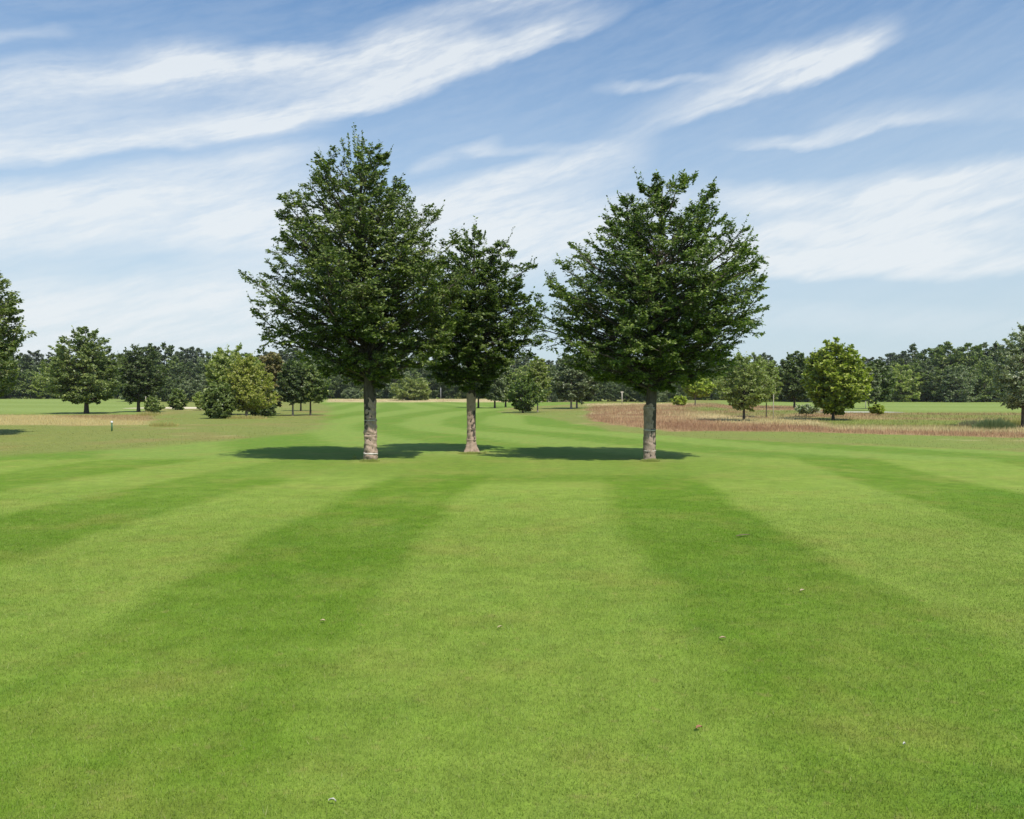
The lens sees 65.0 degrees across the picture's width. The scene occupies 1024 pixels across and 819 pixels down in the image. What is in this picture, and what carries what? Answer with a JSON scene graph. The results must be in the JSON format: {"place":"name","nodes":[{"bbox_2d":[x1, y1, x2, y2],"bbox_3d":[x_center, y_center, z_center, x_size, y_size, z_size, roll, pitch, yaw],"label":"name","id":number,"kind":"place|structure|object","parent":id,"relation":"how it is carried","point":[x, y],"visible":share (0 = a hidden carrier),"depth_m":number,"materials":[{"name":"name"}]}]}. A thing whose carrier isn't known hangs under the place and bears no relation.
{"place":"outdoors","nodes":[
{"label":"outdoors","id":0,"kind":"place"},
{"bbox_2d":[0,397,1023,818],"bbox_3d":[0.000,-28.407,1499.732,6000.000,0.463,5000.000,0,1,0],"label":"ground","id":1,"kind":"structure","parent":0,"point":[532,453],"depth_m":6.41,"materials":[{"name":"plant"}]},
{"bbox_2d":[0,368,29,398],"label":"broadleaf tree","id":2,"kind":"object","parent":1,"relation":"on","point":[14,394],"visible":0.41,"depth_m":182.02,"materials":[{"name":"green plant"}]},
{"bbox_2d":[0,270,36,396],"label":"maple tree","id":3,"kind":"object","parent":1,"relation":"on","point":[9,345],"visible":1,"depth_m":31.86,"materials":[{"name":"green plant"}]},
{"bbox_2d":[5,354,36,398],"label":"broadleaf tree","id":4,"kind":"object","parent":1,"relation":"on","point":[24,365],"visible":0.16,"depth_m":195.73,"materials":[{"name":"green plant"}]},
{"bbox_2d":[14,369,45,398],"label":"broadleaf tree","id":5,"kind":"object","parent":1,"relation":"on","point":[29,376],"visible":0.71,"depth_m":182.43,"materials":[{"name":"green plant"}]},
{"bbox_2d":[22,360,45,398],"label":"broadleaf tree","id":6,"kind":"object","parent":1,"relation":"on","point":[32,366],"visible":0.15,"depth_m":196.97,"materials":[{"name":"green plant"}]},
{"bbox_2d":[22,350,46,368],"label":"pine tree","id":7,"kind":"object","parent":1,"relation":"on","point":[36,355],"visible":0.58,"depth_m":214.93,"materials":[{"name":"green plant"}]},
{"bbox_2d":[29,366,62,398],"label":"broadleaf tree","id":8,"kind":"object","parent":1,"relation":"on","point":[39,395],"visible":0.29,"depth_m":182.37,"materials":[{"name":"green plant"}]},
{"bbox_2d":[31,325,126,413],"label":"oak tree","id":9,"kind":"object","parent":1,"relation":"on","point":[93,387],"visible":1,"depth_m":65.16,"materials":[{"name":"green plant"}]},
{"bbox_2d":[114,343,171,411],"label":"oak tree","id":10,"kind":"object","parent":1,"relation":"on","point":[137,385],"visible":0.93,"depth_m":71.35,"materials":[{"name":"green plant"}]},
{"bbox_2d":[135,411,162,415],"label":"grass tuft","id":11,"kind":"object","parent":1,"relation":"on","point":[149,413],"visible":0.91,"depth_m":60.11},
{"bbox_2d":[140,345,165,363],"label":"pine tree","id":12,"kind":"object","parent":1,"relation":"on","point":[157,349],"visible":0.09,"depth_m":214.31,"materials":[{"name":"green plant"}]},
{"bbox_2d":[144,396,165,413],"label":"bush","id":13,"kind":"object","parent":1,"relation":"on","point":[151,404],"visible":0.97,"depth_m":65.99,"materials":[{"name":"green plant"}]},
{"bbox_2d":[149,421,179,426],"bbox_3d":[-17.509,0.702,40.474,1.570,0.333,0.990,0,1,0],"label":"grass tuft","id":14,"kind":"object","parent":1,"relation":"on","point":[161,424],"visible":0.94,"depth_m":40.34,"materials":[{"name":"plant"}]},
{"bbox_2d":[155,377,178,401],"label":"broadleaf tree","id":15,"kind":"object","parent":1,"relation":"on","point":[166,395],"visible":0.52,"depth_m":149.09,"materials":[{"name":"green plant"}]},
{"bbox_2d":[154,342,184,374],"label":"broadleaf tree","id":16,"kind":"object","parent":1,"relation":"on","point":[168,352],"visible":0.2,"depth_m":212.96,"materials":[{"name":"green plant"}]},
{"bbox_2d":[156,358,190,398],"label":"broadleaf tree","id":17,"kind":"object","parent":1,"relation":"on","point":[174,364],"visible":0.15,"depth_m":187.69,"materials":[{"name":"green plant"}]},
{"bbox_2d":[166,388,188,409],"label":"bush","id":18,"kind":"object","parent":1,"relation":"on","point":[178,397],"visible":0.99,"depth_m":80.59,"materials":[{"name":"green plant"}]},
{"bbox_2d":[177,377,193,401],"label":"broadleaf tree","id":19,"kind":"object","parent":1,"relation":"on","point":[182,386],"visible":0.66,"depth_m":146.59,"materials":[{"name":"green plant"}]},
{"bbox_2d":[168,361,206,398],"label":"broadleaf tree","id":20,"kind":"object","parent":1,"relation":"on","point":[187,372],"visible":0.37,"depth_m":183.74,"materials":[{"name":"green plant"}]},
{"bbox_2d":[178,346,202,368],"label":"pine tree","id":21,"kind":"object","parent":1,"relation":"on","point":[187,356],"visible":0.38,"depth_m":219.01,"materials":[{"name":"green plant"}]},
{"bbox_2d":[185,373,209,400],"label":"broadleaf tree","id":22,"kind":"object","parent":1,"relation":"on","point":[203,384],"visible":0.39,"depth_m":146.61,"materials":[{"name":"green plant"}]},
{"bbox_2d":[190,348,204,368],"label":"spruce tree","id":23,"kind":"object","parent":1,"relation":"on","point":[198,352],"visible":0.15,"depth_m":221.16,"materials":[{"name":"green plant"}]},
{"bbox_2d":[192,392,206,409],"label":"bush","id":24,"kind":"object","parent":1,"relation":"on","point":[197,398],"visible":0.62,"depth_m":78.48,"materials":[{"name":"green plant"}]},
{"bbox_2d":[193,351,212,368],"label":"broadleaf tree","id":25,"kind":"object","parent":1,"relation":"on","point":[207,354],"visible":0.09,"depth_m":200.78,"materials":[{"name":"green plant"}]},
{"bbox_2d":[199,381,236,418],"bbox_3d":[-19.241,-0.609,52.578,2.294,2.642,2.201,0,1,0],"label":"bush","id":26,"kind":"object","parent":1,"relation":"on","point":[216,405],"visible":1,"depth_m":52.20,"materials":[{"name":"green plant"}]},
{"bbox_2d":[203,342,265,414],"bbox_3d":[-21.006,-2.317,61.378,4.664,5.714,4.668,1,1,30],"label":"willow tree","id":27,"kind":"object","parent":1,"relation":"on","point":[223,358],"visible":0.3,"depth_m":60.53,"materials":[{"name":"green plant"}]},
{"bbox_2d":[226,415,267,418],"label":"grass tuft","id":28,"kind":"object","parent":1,"relation":"on","point":[247,417],"visible":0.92,"depth_m":52.30,"materials":[{"name":"plant"}]},
{"bbox_2d":[224,351,281,415],"bbox_3d":[-17.603,-1.674,54.329,3.968,4.702,3.480,0,1,0],"label":"willow tree","id":29,"kind":"object","parent":1,"relation":"on","point":[249,395],"visible":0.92,"depth_m":53.76,"materials":[{"name":"green plant"}]},
{"bbox_2d":[248,404,277,415],"bbox_3d":[-18.086,-0.060,58.176,2.149,1.612,2.121,0,1,0],"label":"bush","id":30,"kind":"object","parent":1,"relation":"on","point":[267,412],"visible":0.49,"depth_m":57.80,"materials":[{"name":"green plant"}]},
{"bbox_2d":[258,351,285,411],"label":"willow tree","id":31,"kind":"object","parent":1,"relation":"on","point":[272,362],"visible":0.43,"depth_m":63.25,"materials":[{"name":"green plant"}]},
{"bbox_2d":[279,347,301,362],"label":"pine tree","id":32,"kind":"object","parent":1,"relation":"on","point":[285,358],"visible":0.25,"depth_m":213.29,"materials":[{"name":"green plant"}]},
{"bbox_2d":[273,359,310,415],"bbox_3d":[-16.107,-1.569,59.228,2.644,4.297,2.613,0,1,18],"label":"lime tree","id":33,"kind":"object","parent":1,"relation":"on","point":[291,382],"visible":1,"depth_m":58.69,"materials":[{"name":"green plant"}]},
{"bbox_2d":[300,363,331,414],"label":"lime tree","id":34,"kind":"object","parent":1,"relation":"on","point":[316,392],"visible":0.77,"depth_m":59.89,"materials":[{"name":"green plant"}]},
{"bbox_2d":[315,366,338,398],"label":"broadleaf tree","id":35,"kind":"object","parent":1,"relation":"on","point":[332,385],"visible":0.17,"depth_m":186.13,"materials":[{"name":"green plant"}]},
{"bbox_2d":[328,374,344,398],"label":"broadleaf tree","id":36,"kind":"object","parent":1,"relation":"on","point":[336,391],"visible":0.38,"depth_m":190.16,"materials":[{"name":"green plant"}]},
{"bbox_2d":[337,375,360,398],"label":"broadleaf tree","id":37,"kind":"object","parent":1,"relation":"on","point":[348,387],"visible":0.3,"depth_m":188.40,"materials":[{"name":"green plant"}]},
{"bbox_2d":[341,388,362,398],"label":"bush","id":38,"kind":"object","parent":1,"relation":"on","point":[352,393],"visible":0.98,"depth_m":183.05,"materials":[{"name":"green plant"}]},
{"bbox_2d":[238,122,477,459],"bbox_3d":[-3.701,-2.825,19.585,5.690,8.410,4.876,0,1,0],"label":"hornbeam tree","id":39,"kind":"object","parent":1,"relation":"on","point":[362,311],"visible":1,"depth_m":18.92,"materials":[{"name":"green plant"}]},
{"bbox_2d":[374,379,392,398],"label":"broadleaf tree","id":40,"kind":"object","parent":1,"relation":"on","point":[379,390],"visible":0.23,"depth_m":190.38,"materials":[{"name":"green plant"}]},
{"bbox_2d":[376,367,411,398],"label":"broadleaf tree","id":41,"kind":"object","parent":1,"relation":"on","point":[394,380],"visible":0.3,"depth_m":188.57,"materials":[{"name":"green plant"}]},
{"bbox_2d":[389,377,431,399],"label":"bush","id":42,"kind":"object","parent":1,"relation":"on","point":[417,389],"visible":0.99,"depth_m":159.20,"materials":[{"name":"green plant"}]},
{"bbox_2d":[399,370,421,388],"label":"broadleaf tree","id":43,"kind":"object","parent":1,"relation":"on","point":[413,372],"visible":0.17,"depth_m":191.33,"materials":[{"name":"green plant"}]},
{"bbox_2d":[399,356,436,394],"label":"broadleaf tree","id":44,"kind":"object","parent":1,"relation":"on","point":[417,370],"visible":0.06,"depth_m":198.49,"materials":[{"name":"green plant"}]},
{"bbox_2d":[417,363,440,398],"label":"broadleaf tree","id":45,"kind":"object","parent":1,"relation":"on","point":[434,384],"visible":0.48,"depth_m":185.59,"materials":[{"name":"green plant"}]},
{"bbox_2d":[434,369,460,398],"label":"broadleaf tree","id":46,"kind":"object","parent":1,"relation":"on","point":[445,391],"visible":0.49,"depth_m":186.81,"materials":[{"name":"green plant"}]},
{"bbox_2d":[402,216,544,452],"bbox_3d":[-1.155,-1.986,22.439,4.179,6.619,3.426,0,1,0],"label":"hornbeam tree","id":47,"kind":"object","parent":1,"relation":"on","point":[477,326],"visible":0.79,"depth_m":21.89,"materials":[{"name":"green plant"}]},
{"bbox_2d":[462,382,486,407],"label":"birch tree","id":48,"kind":"object","parent":1,"relation":"on","point":[477,385],"visible":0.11,"depth_m":91.57,"materials":[{"name":"green plant"}]},
{"bbox_2d":[485,368,508,407],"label":"birch tree","id":49,"kind":"object","parent":1,"relation":"on","point":[496,392],"visible":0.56,"depth_m":89.00,"materials":[{"name":"green plant"}]},
{"bbox_2d":[501,367,515,406],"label":"birch tree","id":50,"kind":"object","parent":1,"relation":"on","point":[507,376],"visible":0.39,"depth_m":94.34,"materials":[{"name":"green plant"}]},
{"bbox_2d":[507,356,529,382],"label":"broadleaf tree","id":51,"kind":"object","parent":1,"relation":"on","point":[513,367],"visible":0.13,"depth_m":200.98,"materials":[{"name":"green plant"}]},
{"bbox_2d":[512,365,533,388],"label":"broadleaf tree","id":52,"kind":"object","parent":1,"relation":"on","point":[518,370],"visible":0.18,"depth_m":188.48,"materials":[{"name":"green plant"}]},
{"bbox_2d":[506,375,547,412],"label":"maple tree","id":53,"kind":"object","parent":1,"relation":"on","point":[519,398],"visible":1,"depth_m":67.17,"materials":[{"name":"green plant"}]},
{"bbox_2d":[519,356,539,365],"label":"pine tree","id":54,"kind":"object","parent":1,"relation":"on","point":[526,359],"visible":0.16,"depth_m":214.50,"materials":[{"name":"green plant"}]},
{"bbox_2d":[526,356,552,411],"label":"birch tree","id":55,"kind":"object","parent":1,"relation":"on","point":[538,373],"visible":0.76,"depth_m":70.12,"materials":[{"name":"green plant"}]},
{"bbox_2d":[545,381,562,401],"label":"broadleaf tree","id":56,"kind":"object","parent":1,"relation":"on","point":[551,398],"visible":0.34,"depth_m":146.86,"materials":[{"name":"green plant"}]},
{"bbox_2d":[550,354,592,408],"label":"lime tree","id":57,"kind":"object","parent":1,"relation":"on","point":[570,383],"visible":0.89,"depth_m":84.02,"materials":[{"name":"green plant"}]},
{"bbox_2d":[573,360,601,407],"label":"lime tree","id":58,"kind":"object","parent":1,"relation":"on","point":[591,390],"visible":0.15,"depth_m":89.01,"materials":[{"name":"green plant"}]},
{"bbox_2d":[587,381,606,400],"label":"broadleaf tree","id":59,"kind":"object","parent":1,"relation":"on","point":[598,396],"visible":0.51,"depth_m":150.83,"materials":[{"name":"green plant"}]},
{"bbox_2d":[601,381,618,401],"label":"broadleaf tree","id":60,"kind":"object","parent":1,"relation":"on","point":[611,393],"visible":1,"depth_m":150.63,"materials":[{"name":"green plant"}]},
{"bbox_2d":[600,369,629,398],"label":"broadleaf tree","id":61,"kind":"object","parent":1,"relation":"on","point":[605,384],"visible":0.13,"depth_m":186.60,"materials":[{"name":"green plant"}]},
{"bbox_2d":[615,383,635,401],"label":"broadleaf tree","id":62,"kind":"object","parent":1,"relation":"on","point":[628,395],"visible":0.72,"depth_m":150.09,"materials":[{"name":"green plant"}]},
{"bbox_2d":[630,390,645,401],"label":"broadleaf tree","id":63,"kind":"object","parent":1,"relation":"on","point":[637,396],"visible":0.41,"depth_m":149.78,"materials":[{"name":"green plant"}]},
{"bbox_2d":[518,166,770,458],"bbox_3d":[3.228,-2.321,19.886,6.206,7.389,4.794,0,1,0],"label":"hornbeam tree","id":64,"kind":"object","parent":1,"relation":"on","point":[673,322],"visible":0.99,"depth_m":19.02,"materials":[{"name":"green plant"}]},
{"bbox_2d":[639,382,667,401],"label":"broadleaf tree","id":65,"kind":"object","parent":1,"relation":"on","point":[660,398],"visible":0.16,"depth_m":146.44,"materials":[{"name":"green plant"}]},
{"bbox_2d":[657,381,679,401],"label":"broadleaf tree","id":66,"kind":"object","parent":1,"relation":"on","point":[669,396],"visible":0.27,"depth_m":148.49,"materials":[{"name":"green plant"}]},
{"bbox_2d":[671,382,686,398],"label":"broadleaf tree","id":67,"kind":"object","parent":1,"relation":"on","point":[681,391],"visible":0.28,"depth_m":150.64,"materials":[{"name":"green plant"}]},
{"bbox_2d":[671,395,687,405],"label":"bush","id":68,"kind":"object","parent":1,"relation":"on","point":[681,400],"visible":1,"depth_m":97.18,"materials":[{"name":"green plant"}]},
{"bbox_2d":[681,376,715,404],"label":"sapling","id":69,"kind":"object","parent":1,"relation":"on","point":[698,389],"visible":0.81,"depth_m":99.70,"materials":[{"name":"green plant"}]},
{"bbox_2d":[701,374,722,399],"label":"broadleaf tree","id":70,"kind":"object","parent":1,"relation":"on","point":[718,394],"visible":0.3,"depth_m":184.85,"materials":[{"name":"green plant"}]},
{"bbox_2d":[714,350,778,420],"bbox_3d":[13.493,-1.418,46.817,3.823,4.412,3.322,0,1,0],"label":"willow tree","id":71,"kind":"object","parent":1,"relation":"on","point":[747,392],"visible":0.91,"depth_m":46.16,"materials":[{"name":"green plant"}]},
{"bbox_2d":[751,352,773,362],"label":"pine tree","id":72,"kind":"object","parent":1,"relation":"on","point":[770,357],"visible":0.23,"depth_m":213.04,"materials":[{"name":"green plant"}]},
{"bbox_2d":[755,360,783,415],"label":"willow tree","id":73,"kind":"object","parent":1,"relation":"on","point":[772,369],"visible":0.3,"depth_m":51.40,"materials":[{"name":"green plant"}]},
{"bbox_2d":[772,372,795,401],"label":"broadleaf tree","id":74,"kind":"object","parent":1,"relation":"on","point":[781,397],"visible":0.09,"depth_m":156.18,"materials":[{"name":"green plant"}]},
{"bbox_2d":[778,350,808,407],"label":"ash tree","id":75,"kind":"object","parent":1,"relation":"on","point":[793,371],"visible":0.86,"depth_m":80.18,"materials":[{"name":"green plant"}]},
{"bbox_2d":[794,403,819,415],"bbox_3d":[19.634,0.076,53.449,1.670,1.035,1.643,-1,2,-45],"label":"bush","id":76,"kind":"object","parent":1,"relation":"on","point":[807,408],"visible":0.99,"depth_m":53.12,"materials":[{"name":"green plant"}]},
{"bbox_2d":[799,336,873,419],"bbox_3d":[19.480,-1.798,47.932,4.399,5.112,4.115,0,1,0],"label":"chestnut tree","id":77,"kind":"object","parent":1,"relation":"on","point":[833,384],"visible":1,"depth_m":47.27,"materials":[{"name":"green plant"}]},
{"bbox_2d":[857,363,882,410],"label":"ash tree","id":78,"kind":"object","parent":1,"relation":"on","point":[875,385],"visible":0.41,"depth_m":70.09,"materials":[{"name":"green plant"}]},
{"bbox_2d":[867,399,885,414],"bbox_3d":[25.143,-0.075,55.243,1.072,1.220,1.096,0,1,-22],"label":"bush","id":79,"kind":"object","parent":1,"relation":"on","point":[878,409],"visible":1,"depth_m":55.09,"materials":[{"name":"green plant"}]},
{"bbox_2d":[868,359,898,403],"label":"ash tree","id":80,"kind":"object","parent":1,"relation":"on","point":[887,386],"visible":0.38,"depth_m":78.11,"materials":[{"name":"green plant"}]},
{"bbox_2d":[878,352,904,370],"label":"pine tree","id":81,"kind":"object","parent":1,"relation":"on","point":[894,355],"visible":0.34,"depth_m":178.41,"materials":[{"name":"green plant"}]},
{"bbox_2d":[887,363,922,401],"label":"broadleaf tree","id":82,"kind":"object","parent":1,"relation":"on","point":[902,394],"visible":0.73,"depth_m":151.96,"materials":[{"name":"green plant"}]},
{"bbox_2d":[895,353,915,366],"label":"pine tree","id":83,"kind":"object","parent":1,"relation":"on","point":[906,358],"visible":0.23,"depth_m":179.91,"materials":[{"name":"green plant"}]},
{"bbox_2d":[890,358,920,393],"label":"broadleaf tree","id":84,"kind":"object","parent":1,"relation":"on","point":[893,363],"visible":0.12,"depth_m":167.94,"materials":[{"name":"green plant"}]},
{"bbox_2d":[894,363,930,401],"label":"broadleaf tree","id":85,"kind":"object","parent":1,"relation":"on","point":[915,369],"visible":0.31,"depth_m":155.26,"materials":[{"name":"green plant"}]},
{"bbox_2d":[900,344,928,361],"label":"broadleaf tree","id":86,"kind":"object","parent":1,"relation":"on","point":[914,351],"visible":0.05,"depth_m":183.66,"materials":[{"name":"green plant"}]},
{"bbox_2d":[913,359,943,401],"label":"broadleaf tree","id":87,"kind":"object","parent":1,"relation":"on","point":[928,367],"visible":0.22,"depth_m":156.17,"materials":[{"name":"green plant"}]},
{"bbox_2d":[912,347,953,398],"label":"broadleaf tree","id":88,"kind":"object","parent":1,"relation":"on","point":[930,354],"visible":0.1,"depth_m":168.46,"materials":[{"name":"green plant"}]},
{"bbox_2d":[920,367,958,401],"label":"broadleaf tree","id":89,"kind":"object","parent":1,"relation":"on","point":[932,393],"visible":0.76,"depth_m":150.66,"materials":[{"name":"green plant"}]},
{"bbox_2d":[929,341,977,382],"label":"broadleaf tree","id":90,"kind":"object","parent":1,"relation":"on","point":[943,359],"visible":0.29,"depth_m":161.34,"materials":[{"name":"green plant"}]},
{"bbox_2d":[928,365,982,401],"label":"broadleaf tree","id":91,"kind":"object","parent":1,"relation":"on","point":[962,391],"visible":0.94,"depth_m":147.60,"materials":[{"name":"green plant"}]},
{"bbox_2d":[945,343,994,376],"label":"broadleaf tree","id":92,"kind":"object","parent":1,"relation":"on","point":[976,351],"visible":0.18,"depth_m":161.96,"materials":[{"name":"green plant"}]},
{"bbox_2d":[956,365,989,401],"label":"broadleaf tree","id":93,"kind":"object","parent":1,"relation":"on","point":[964,366],"visible":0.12,"depth_m":152.82,"materials":[{"name":"green plant"}]},
{"bbox_2d":[958,418,989,426],"bbox_3d":[23.435,0.603,40.476,1.901,0.519,1.230,0,1,0],"label":"grass tuft","id":94,"kind":"object","parent":1,"relation":"on","point":[969,422],"visible":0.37,"depth_m":40.41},
{"bbox_2d":[972,342,996,398],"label":"broadleaf tree","id":95,"kind":"object","parent":1,"relation":"on","point":[984,345],"visible":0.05,"depth_m":168.32,"materials":[{"name":"green plant"}]},
{"bbox_2d":[966,360,1004,401],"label":"broadleaf tree","id":96,"kind":"object","parent":1,"relation":"on","point":[986,364],"visible":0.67,"depth_m":149.95,"materials":[{"name":"green plant"}]},
{"bbox_2d":[979,342,1005,362],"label":"broadleaf tree","id":97,"kind":"object","parent":1,"relation":"on","point":[995,345],"visible":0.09,"depth_m":167.44,"materials":[{"name":"green plant"}]},
{"bbox_2d":[972,416,1017,429],"bbox_3d":[22.385,0.569,37.287,2.094,0.723,1.365,0,1,0],"label":"bush","id":98,"kind":"object","parent":1,"relation":"on","point":[988,424],"visible":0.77,"depth_m":37.02,"materials":[{"name":"plant"}]},
{"bbox_2d":[985,352,1016,399],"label":"broadleaf tree","id":99,"kind":"object","parent":1,"relation":"on","point":[995,360],"visible":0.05,"depth_m":155.14,"materials":[{"name":"green plant"}]},
{"bbox_2d":[992,416,1020,424],"bbox_3d":[25.678,0.538,41.472,2.290,0.602,1.481,0,1,0],"label":"grass tuft","id":100,"kind":"object","parent":1,"relation":"on","point":[1015,421],"visible":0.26,"depth_m":41.23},
{"bbox_2d":[991,322,1023,427],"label":"poplar tree","id":101,"kind":"object","parent":1,"relation":"on","point":[1012,381],"visible":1,"depth_m":38.92,"materials":[{"name":"green plant"}]},
{"bbox_2d":[0,398,1023,437],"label":"heath grass","id":102,"kind":"structure","parent":0,"point":[858,428],"depth_m":46.81,"materials":[{"name":"plant"}]},
{"bbox_2d":[1,403,1022,454],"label":"rough grass","id":103,"kind":"structure","parent":0,"point":[323,419],"depth_m":31.30,"materials":[{"name":"plant"}]},
{"bbox_2d":[0,0,1023,380],"label":"sky","id":104,"kind":"structure","parent":0,"point":[873,150],"materials":[{"name":"blue"}]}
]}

